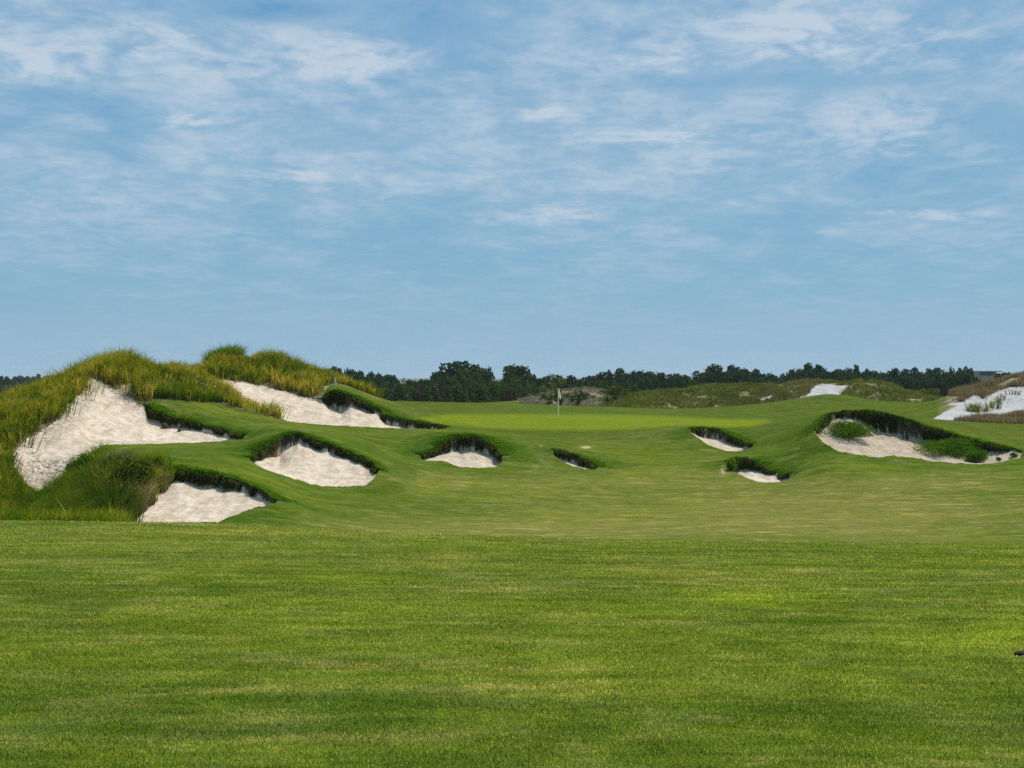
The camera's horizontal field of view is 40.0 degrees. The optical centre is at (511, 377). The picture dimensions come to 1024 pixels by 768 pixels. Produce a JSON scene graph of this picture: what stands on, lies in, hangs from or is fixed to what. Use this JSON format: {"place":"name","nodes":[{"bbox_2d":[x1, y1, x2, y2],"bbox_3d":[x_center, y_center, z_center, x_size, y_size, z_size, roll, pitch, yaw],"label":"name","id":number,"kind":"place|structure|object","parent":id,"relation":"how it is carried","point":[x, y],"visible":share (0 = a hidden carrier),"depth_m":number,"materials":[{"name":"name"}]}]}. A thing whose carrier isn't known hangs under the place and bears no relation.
{"place":"outdoors","nodes":[
{"label":"outdoors","id":0,"kind":"place"},
{"bbox_2d":[0,345,384,511],"bbox_3d":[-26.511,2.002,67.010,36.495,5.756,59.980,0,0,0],"label":"dune hill","id":1,"kind":"structure","parent":0,"point":[140,400],"depth_m":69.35,"materials":[{"name":"green plant"}]},
{"bbox_2d":[26,437,119,513],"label":"green reeds","id":2,"kind":"object","parent":1,"relation":"on","point":[66,478],"visible":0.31,"depth_m":49.13,"materials":[{"name":"green plant"}]},
{"bbox_2d":[64,453,95,474],"bbox_3d":[-15.606,3.274,50.948,0.982,1.153,1.125,0,0,30],"label":"leafy bush","id":3,"kind":"object","parent":1,"relation":"on","point":[83,457],"visible":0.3,"depth_m":50.81,"materials":[{"name":"green plant"}]},
{"bbox_2d":[0,444,177,521],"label":"rough green grass","id":4,"kind":"structure","parent":1,"relation":"on","point":[160,458],"depth_m":41.73,"materials":[{"name":"green plant"}]},
{"bbox_2d":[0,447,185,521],"bbox_3d":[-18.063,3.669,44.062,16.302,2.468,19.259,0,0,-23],"label":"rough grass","id":5,"kind":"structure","parent":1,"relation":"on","point":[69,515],"depth_m":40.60,"materials":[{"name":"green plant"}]},
{"bbox_2d":[36,447,171,519],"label":"dead grass","id":6,"kind":"structure","parent":1,"relation":"on","point":[149,503],"depth_m":47.43,"materials":[{"name":"plant"}]},
{"bbox_2d":[37,463,177,511],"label":"gold clump grass","id":7,"kind":"structure","parent":1,"relation":"on","point":[113,493],"depth_m":45.70,"materials":[{"name":"plant"}]},
{"bbox_2d":[39,448,190,516],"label":"dark clump grass","id":8,"kind":"structure","parent":1,"relation":"on","point":[101,499],"depth_m":46.35,"materials":[{"name":"green plant"}]},
{"bbox_2d":[14,379,249,489],"bbox_3d":[-16.273,2.271,60.325,8.196,4.394,16.500,0,0,0],"label":"sand bunker","id":9,"kind":"object","parent":1,"relation":"in","point":[118,417],"visible":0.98,"depth_m":63.99,"materials":[{"name":"sand"},{"name":"grass"}]},
{"bbox_2d":[111,454,158,485],"bbox_3d":[-12.978,3.361,48.144,1.672,1.523,1.524,0,0,0],"label":"leafy bush","id":10,"kind":"object","parent":1,"relation":"on","point":[147,466],"visible":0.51,"depth_m":47.83,"materials":[{"name":"green plant"}]},
{"bbox_2d":[200,342,250,363],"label":"hilltop reeds","id":11,"kind":"object","parent":1,"relation":"on","point":[232,349],"visible":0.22,"depth_m":84.47,"materials":[{"name":"green plant"}]},
{"bbox_2d":[216,378,451,428],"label":"sand bunker","id":12,"kind":"object","parent":1,"relation":"on","point":[339,407],"visible":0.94,"depth_m":78.85,"materials":[{"name":"sand"},{"name":"grass"}]},
{"bbox_2d":[152,380,241,406],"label":"green verge grass","id":13,"kind":"structure","parent":0,"point":[209,396],"depth_m":70.72,"materials":[{"name":"green plant"}]},
{"bbox_2d":[4,378,781,383],"bbox_3d":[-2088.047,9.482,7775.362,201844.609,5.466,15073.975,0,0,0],"label":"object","id":14,"kind":"structure","parent":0,"point":[412,379],"depth_m":13692.28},
{"bbox_2d":[1,376,11,388],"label":"oak tree","id":15,"kind":"object","parent":14,"relation":"on","point":[7,380],"visible":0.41,"depth_m":565.60,"materials":[{"name":"green plant"}]},
{"bbox_2d":[12,375,24,386],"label":"oak tree","id":16,"kind":"object","parent":14,"relation":"on","point":[19,380],"visible":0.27,"depth_m":604.25,"materials":[{"name":"green plant"}]},
{"bbox_2d":[347,373,365,382],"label":"oak tree","id":17,"kind":"object","parent":14,"relation":"on","point":[359,377],"visible":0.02,"depth_m":250.87,"materials":[{"name":"green plant"}]},
{"bbox_2d":[372,372,388,389],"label":"oak tree","id":18,"kind":"object","parent":14,"relation":"on","point":[381,379],"visible":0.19,"depth_m":318.43,"materials":[{"name":"green plant"}]},
{"bbox_2d":[383,374,402,390],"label":"oak tree","id":19,"kind":"object","parent":14,"relation":"on","point":[393,381],"visible":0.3,"depth_m":340.85,"materials":[{"name":"green plant"}]},
{"bbox_2d":[415,380,433,390],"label":"oak tree","id":20,"kind":"object","parent":14,"relation":"on","point":[423,384],"visible":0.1,"depth_m":268.20,"materials":[{"name":"green plant"}]},
{"bbox_2d":[426,370,453,385],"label":"oak tree","id":21,"kind":"object","parent":14,"relation":"on","point":[438,374],"visible":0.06,"depth_m":298.02,"materials":[{"name":"green plant"}]},
{"bbox_2d":[432,373,458,391],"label":"oak tree","id":22,"kind":"object","parent":14,"relation":"on","point":[446,380],"visible":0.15,"depth_m":273.67,"materials":[{"name":"green plant"}]},
{"bbox_2d":[439,360,494,380],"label":"oak tree","id":23,"kind":"object","parent":14,"relation":"on","point":[457,368],"visible":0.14,"depth_m":299.23,"materials":[{"name":"green plant"}]},
{"bbox_2d":[468,370,481,384],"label":"oak tree","id":24,"kind":"object","parent":14,"relation":"on","point":[476,376],"visible":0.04,"depth_m":273.16,"materials":[{"name":"green plant"}]},
{"bbox_2d":[497,373,517,388],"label":"oak tree","id":25,"kind":"object","parent":14,"relation":"on","point":[509,377],"visible":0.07,"depth_m":250.09,"materials":[{"name":"green plant"}]},
{"bbox_2d":[502,364,536,383],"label":"oak tree","id":26,"kind":"object","parent":14,"relation":"on","point":[518,371],"visible":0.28,"depth_m":298.63,"materials":[{"name":"green plant"}]},
{"bbox_2d":[535,378,556,390],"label":"oak tree","id":27,"kind":"object","parent":14,"relation":"on","point":[538,382],"visible":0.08,"depth_m":252.77,"materials":[{"name":"green plant"}]},
{"bbox_2d":[534,373,561,384],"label":"oak tree","id":28,"kind":"object","parent":14,"relation":"on","point":[547,379],"visible":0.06,"depth_m":325.00,"materials":[{"name":"green plant"}]},
{"bbox_2d":[550,378,565,391],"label":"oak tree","id":29,"kind":"object","parent":14,"relation":"on","point":[554,387],"visible":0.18,"depth_m":245.29,"materials":[{"name":"green plant"}]},
{"bbox_2d":[566,375,584,384],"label":"oak tree","id":30,"kind":"object","parent":14,"relation":"on","point":[570,379],"visible":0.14,"depth_m":318.75,"materials":[{"name":"green plant"}]},
{"bbox_2d":[581,375,601,387],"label":"oak tree","id":31,"kind":"object","parent":14,"relation":"on","point":[591,379],"visible":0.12,"depth_m":304.35,"materials":[{"name":"green plant"}]},
{"bbox_2d":[595,369,611,382],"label":"oak tree","id":32,"kind":"object","parent":14,"relation":"on","point":[601,376],"visible":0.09,"depth_m":306.93,"materials":[{"name":"green plant"}]},
{"bbox_2d":[605,371,623,382],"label":"oak tree","id":33,"kind":"object","parent":14,"relation":"on","point":[618,374],"visible":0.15,"depth_m":288.11,"materials":[{"name":"green plant"}]},
{"bbox_2d":[614,368,631,378],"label":"oak tree","id":34,"kind":"object","parent":14,"relation":"on","point":[625,375],"visible":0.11,"depth_m":328.41,"materials":[{"name":"green plant"}]},
{"bbox_2d":[626,374,651,390],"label":"oak tree","id":35,"kind":"object","parent":14,"relation":"on","point":[641,384],"visible":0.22,"depth_m":255.10,"materials":[{"name":"green plant"}]},
{"bbox_2d":[632,370,659,388],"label":"oak tree","id":36,"kind":"object","parent":14,"relation":"on","point":[641,374],"visible":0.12,"depth_m":303.96,"materials":[{"name":"green plant"}]},
{"bbox_2d":[648,376,662,390],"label":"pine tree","id":37,"kind":"object","parent":14,"relation":"on","point":[654,384],"visible":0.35,"depth_m":259.88,"materials":[{"name":"green plant"}]},
{"bbox_2d":[657,371,675,385],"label":"oak tree","id":38,"kind":"object","parent":14,"relation":"on","point":[662,378],"visible":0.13,"depth_m":290.72,"materials":[{"name":"green plant"}]},
{"bbox_2d":[673,377,693,388],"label":"oak tree","id":39,"kind":"object","parent":14,"relation":"on","point":[679,383],"visible":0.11,"depth_m":259.20,"materials":[{"name":"green plant"}]},
{"bbox_2d":[691,369,711,379],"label":"oak tree","id":40,"kind":"object","parent":14,"relation":"on","point":[703,374],"visible":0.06,"depth_m":331.45,"materials":[{"name":"green plant"}]},
{"bbox_2d":[699,373,714,384],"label":"oak tree","id":41,"kind":"object","parent":14,"relation":"on","point":[705,380],"visible":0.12,"depth_m":262.70,"materials":[{"name":"green plant"}]},
{"bbox_2d":[705,364,722,373],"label":"oak tree","id":42,"kind":"object","parent":14,"relation":"on","point":[712,368],"visible":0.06,"depth_m":337.05,"materials":[{"name":"green plant"}]},
{"bbox_2d":[711,368,733,383],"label":"oak tree","id":43,"kind":"object","parent":14,"relation":"on","point":[718,377],"visible":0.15,"depth_m":261.70,"materials":[{"name":"green plant"}]},
{"bbox_2d":[733,371,743,383],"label":"oak tree","id":44,"kind":"object","parent":14,"relation":"on","point":[737,376],"visible":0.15,"depth_m":262.57,"materials":[{"name":"green plant"}]},
{"bbox_2d":[743,368,763,379],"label":"oak tree","id":45,"kind":"object","parent":14,"relation":"on","point":[754,373],"visible":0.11,"depth_m":288.23,"materials":[{"name":"green plant"}]},
{"bbox_2d":[761,372,784,383],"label":"oak tree","id":46,"kind":"object","parent":14,"relation":"on","point":[767,377],"visible":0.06,"depth_m":288.98,"materials":[{"name":"green plant"}]},
{"bbox_2d":[784,371,801,381],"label":"oak tree","id":47,"kind":"object","parent":14,"relation":"on","point":[796,376],"visible":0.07,"depth_m":271.14,"materials":[{"name":"green plant"}]},
{"bbox_2d":[784,368,805,379],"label":"oak tree","id":48,"kind":"object","parent":14,"relation":"on","point":[792,371],"visible":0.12,"depth_m":292.85,"materials":[{"name":"green plant"}]},
{"bbox_2d":[796,362,814,377],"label":"oak tree","id":49,"kind":"object","parent":14,"relation":"on","point":[808,367],"visible":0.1,"depth_m":326.73,"materials":[{"name":"green plant"}]},
{"bbox_2d":[815,364,845,378],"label":"oak tree","id":50,"kind":"object","parent":14,"relation":"on","point":[818,370],"visible":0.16,"depth_m":285.64,"materials":[{"name":"green plant"}]},
{"bbox_2d":[827,371,847,381],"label":"oak tree","id":51,"kind":"object","parent":14,"relation":"on","point":[833,375],"visible":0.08,"depth_m":255.86,"materials":[{"name":"green plant"}]},
{"bbox_2d":[850,372,867,381],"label":"oak tree","id":52,"kind":"object","parent":14,"relation":"on","point":[862,375],"visible":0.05,"depth_m":257.38,"materials":[{"name":"green plant"}]},
{"bbox_2d":[853,364,874,376],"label":"oak tree","id":53,"kind":"object","parent":14,"relation":"on","point":[858,372],"visible":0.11,"depth_m":291.65,"materials":[{"name":"green plant"}]},
{"bbox_2d":[896,376,905,387],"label":"oak tree","id":54,"kind":"object","parent":14,"relation":"on","point":[901,380],"visible":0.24,"depth_m":279.08,"materials":[{"name":"green plant"}]},
{"bbox_2d":[892,367,910,382],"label":"oak tree","id":55,"kind":"object","parent":14,"relation":"on","point":[895,373],"visible":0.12,"depth_m":288.60,"materials":[{"name":"green plant"}]},
{"bbox_2d":[900,367,920,379],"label":"oak tree","id":56,"kind":"object","parent":14,"relation":"on","point":[914,370],"visible":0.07,"depth_m":339.55,"materials":[{"name":"green plant"}]},
{"bbox_2d":[902,375,921,390],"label":"oak tree","id":57,"kind":"object","parent":14,"relation":"on","point":[910,384],"visible":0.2,"depth_m":254.67,"materials":[{"name":"green plant"}]},
{"bbox_2d":[913,371,929,388],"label":"oak tree","id":58,"kind":"object","parent":14,"relation":"on","point":[923,375],"visible":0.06,"depth_m":293.84,"materials":[{"name":"green plant"}]},
{"bbox_2d":[916,377,931,392],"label":"oak tree","id":59,"kind":"object","parent":14,"relation":"on","point":[925,384],"visible":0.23,"depth_m":268.45,"materials":[{"name":"green plant"}]},
{"bbox_2d":[925,368,942,390],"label":"oak tree","id":60,"kind":"object","parent":14,"relation":"on","point":[930,372],"visible":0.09,"depth_m":337.46,"materials":[{"name":"green plant"}]},
{"bbox_2d":[926,373,944,395],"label":"oak tree","id":61,"kind":"object","parent":14,"relation":"on","point":[935,381],"visible":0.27,"depth_m":271.58,"materials":[{"name":"green plant"}]},
{"bbox_2d":[939,370,956,396],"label":"oak tree","id":62,"kind":"object","parent":14,"relation":"on","point":[949,382],"visible":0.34,"depth_m":259.89,"materials":[{"name":"green plant"}]},
{"bbox_2d":[955,371,975,386],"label":"oak tree","id":63,"kind":"object","parent":14,"relation":"on","point":[964,378],"visible":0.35,"depth_m":249.86,"materials":[{"name":"green plant"}]},
{"bbox_2d":[974,371,1001,381],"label":"pavilion","id":64,"kind":"structure","parent":14,"relation":"on","point":[983,375],"depth_m":450.60,"materials":[{"name":"metal"}]},
{"bbox_2d":[0,384,1023,767],"bbox_3d":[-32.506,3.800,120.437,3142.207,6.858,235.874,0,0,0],"label":"fairway","id":65,"kind":"structure","parent":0,"point":[666,484],"depth_m":18.69,"materials":[{"name":"green plant"}]},
{"bbox_2d":[0,486,151,521],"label":"dark clump grass","id":66,"kind":"structure","parent":65,"relation":"on","point":[27,498],"depth_m":45.20,"materials":[{"name":"green plant"}]},
{"bbox_2d":[137,464,296,522],"bbox_3d":[-10.310,3.884,48.040,6.072,1.620,7.827,0,0,-18],"label":"sand bunker","id":67,"kind":"object","parent":65,"relation":"on","point":[198,494],"visible":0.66,"depth_m":48.41,"materials":[{"name":"beige sand"}]},
{"bbox_2d":[238,430,390,486],"bbox_3d":[-8.562,3.355,59.627,6.781,2.071,7.605,0,0,0],"label":"sand bunker","id":68,"kind":"object","parent":65,"relation":"on","point":[317,461],"visible":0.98,"depth_m":59.99,"materials":[{"name":"sand"},{"name":"grass"}]},
{"bbox_2d":[392,383,407,400],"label":"pine tree","id":69,"kind":"object","parent":65,"relation":"on","point":[398,395],"visible":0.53,"depth_m":207.21,"materials":[{"name":"green plant"}]},
{"bbox_2d":[399,383,419,400],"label":"shrub","id":70,"kind":"object","parent":65,"relation":"on","point":[413,393],"visible":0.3,"depth_m":212.48,"materials":[{"name":"green plant"}]},
{"bbox_2d":[421,387,433,401],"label":"pine tree","id":71,"kind":"object","parent":65,"relation":"on","point":[426,396],"visible":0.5,"depth_m":211.63,"materials":[{"name":"green plant"}]},
{"bbox_2d":[429,382,440,401],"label":"pine tree","id":72,"kind":"object","parent":65,"relation":"on","point":[435,394],"visible":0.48,"depth_m":215.12,"materials":[{"name":"green plant"}]},
{"bbox_2d":[440,386,453,401],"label":"pine tree","id":73,"kind":"object","parent":65,"relation":"on","point":[447,397],"visible":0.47,"depth_m":208.58,"materials":[{"name":"green plant"}]},
{"bbox_2d":[451,382,461,401],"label":"pine tree","id":74,"kind":"object","parent":65,"relation":"on","point":[457,389],"visible":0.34,"depth_m":211.88,"materials":[{"name":"green plant"}]},
{"bbox_2d":[457,388,471,402],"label":"pine tree","id":75,"kind":"object","parent":65,"relation":"on","point":[463,396],"visible":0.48,"depth_m":209.01,"materials":[{"name":"green plant"}]},
{"bbox_2d":[411,431,522,467],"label":"sand bunker","id":76,"kind":"object","parent":65,"relation":"on","point":[480,451],"visible":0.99,"depth_m":68.44,"materials":[{"name":"sand"},{"name":"grass"}]},
{"bbox_2d":[465,384,475,402],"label":"pine tree","id":77,"kind":"object","parent":65,"relation":"on","point":[470,390],"visible":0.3,"depth_m":215.60,"materials":[{"name":"green plant"}]},
{"bbox_2d":[473,384,489,402],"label":"pine tree","id":78,"kind":"object","parent":65,"relation":"on","point":[481,394],"visible":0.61,"depth_m":211.25,"materials":[{"name":"green plant"}]},
{"bbox_2d":[487,379,502,401],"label":"pine tree","id":79,"kind":"object","parent":65,"relation":"on","point":[492,389],"visible":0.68,"depth_m":209.33,"materials":[{"name":"green plant"}]},
{"bbox_2d":[498,381,506,401],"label":"pine tree","id":80,"kind":"object","parent":65,"relation":"on","point":[504,388],"visible":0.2,"depth_m":221.72,"materials":[{"name":"green plant"}]},
{"bbox_2d":[502,386,512,400],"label":"pine tree","id":81,"kind":"object","parent":65,"relation":"on","point":[509,396],"visible":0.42,"depth_m":211.99,"materials":[{"name":"green plant"}]},
{"bbox_2d":[0,520,1023,767],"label":"turf blades","id":82,"kind":"object","parent":65,"relation":"on","point":[494,742],"visible":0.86,"depth_m":9.60,"materials":[{"name":"green plant"}]},
{"bbox_2d":[509,387,518,400],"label":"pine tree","id":83,"kind":"object","parent":65,"relation":"on","point":[514,392],"visible":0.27,"depth_m":214.12,"materials":[{"name":"green plant"}]},
{"bbox_2d":[549,448,610,469],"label":"sand bunker","id":84,"kind":"object","parent":65,"relation":"on","point":[581,460],"visible":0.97,"depth_m":68.38,"materials":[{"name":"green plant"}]},
{"bbox_2d":[419,414,767,429],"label":"putting green","id":85,"kind":"object","parent":65,"relation":"on","point":[546,421],"visible":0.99,"depth_m":94.85,"materials":[{"name":"green plant"}]},
{"bbox_2d":[684,425,760,450],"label":"sand bunker","id":86,"kind":"object","parent":65,"relation":"on","point":[722,438],"visible":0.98,"depth_m":78.13,"materials":[{"name":"beige sand"}]},
{"bbox_2d":[726,459,736,469],"bbox_3d":[10.067,3.984,64.462,0.475,0.527,0.428,0,0,-17],"label":"turf knob","id":87,"kind":"object","parent":65,"relation":"on","point":[732,465],"visible":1,"depth_m":64.41,"materials":[{"name":"green plant"}]},
{"bbox_2d":[699,455,796,481],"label":"sand bunker","id":88,"kind":"object","parent":65,"relation":"on","point":[754,469],"visible":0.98,"depth_m":65.47,"materials":[{"name":"beige sand"}]},
{"bbox_2d":[796,408,1022,463],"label":"sand bunker","id":89,"kind":"object","parent":65,"relation":"on","point":[897,435],"visible":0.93,"depth_m":69.98,"materials":[{"name":"beige sand"}]},
{"bbox_2d":[815,420,877,437],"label":"shrub","id":90,"kind":"object","parent":89,"relation":"on","point":[851,429],"visible":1,"depth_m":68.70,"materials":[{"name":"green plant"}]},
{"bbox_2d":[910,435,988,456],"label":"shrub","id":91,"kind":"object","parent":89,"relation":"on","point":[959,448],"visible":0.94,"depth_m":67.61,"materials":[{"name":"green plant"}]},
{"bbox_2d":[963,450,988,462],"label":"shrub","id":92,"kind":"object","parent":89,"relation":"on","point":[975,456],"visible":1,"depth_m":65.76,"materials":[{"name":"green plant"}]},
{"bbox_2d":[953,409,1023,423],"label":"tall grass","id":93,"kind":"structure","parent":65,"relation":"on","point":[1015,417],"depth_m":103.52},
{"bbox_2d":[0,0,1023,378],"label":"sky","id":94,"kind":"structure","parent":0,"point":[401,188],"materials":[{"name":"blue"}]},
{"bbox_2d":[518,378,1020,420],"bbox_3d":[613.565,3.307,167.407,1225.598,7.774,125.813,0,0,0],"label":"dunes","id":95,"kind":"structure","parent":0,"point":[944,401],"depth_m":176.83,"materials":[{"name":"green plant"}]},
{"bbox_2d":[525,383,540,397],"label":"shrub","id":96,"kind":"object","parent":95,"relation":"on","point":[528,386],"visible":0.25,"depth_m":206.82,"materials":[{"name":"green plant"}]},
{"bbox_2d":[517,386,621,405],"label":"grassy mound","id":97,"kind":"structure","parent":95,"relation":"on","point":[532,399],"depth_m":179.05,"materials":[{"name":"plant"}]},
{"bbox_2d":[573,389,584,405],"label":"shrub","id":98,"kind":"object","parent":95,"relation":"on","point":[579,396],"visible":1,"depth_m":172.07,"materials":[{"name":"green plant"}]},
{"bbox_2d":[600,386,630,395],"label":"shrub","id":99,"kind":"object","parent":95,"relation":"on","point":[613,390],"visible":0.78,"depth_m":183.34,"materials":[{"name":"green plant"}]},
{"bbox_2d":[598,381,779,408],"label":"olive dune grass","id":100,"kind":"structure","parent":95,"relation":"on","point":[630,400],"depth_m":179.03,"materials":[{"name":"green plant"}]},
{"bbox_2d":[725,378,833,406],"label":"tan dune grass","id":101,"kind":"structure","parent":95,"relation":"on","point":[788,389],"depth_m":180.96,"materials":[{"name":"plant"}]},
{"bbox_2d":[947,370,1023,401],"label":"brown crest grass","id":102,"kind":"structure","parent":95,"relation":"on","point":[986,388],"depth_m":133.36,"materials":[{"name":"plant"}]},
{"bbox_2d":[713,383,1023,419],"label":"sand dunes","id":103,"kind":"structure","parent":0,"point":[1015,402],"depth_m":123.68,"materials":[{"name":"white sand"}]},
{"bbox_2d":[724,376,943,406],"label":"mixed dune grass","id":104,"kind":"structure","parent":103,"relation":"on","point":[894,394],"depth_m":179.96,"materials":[{"name":"green plant"}]},
{"bbox_2d":[962,401,1002,412],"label":"sand tufts","id":105,"kind":"object","parent":103,"relation":"on","point":[975,408],"visible":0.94,"depth_m":115.20,"materials":[{"name":"green plant"}]},
{"bbox_2d":[984,388,1021,407],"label":"sand tufts","id":106,"kind":"object","parent":103,"relation":"on","point":[998,400],"visible":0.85,"depth_m":123.50,"materials":[{"name":"green plant"}]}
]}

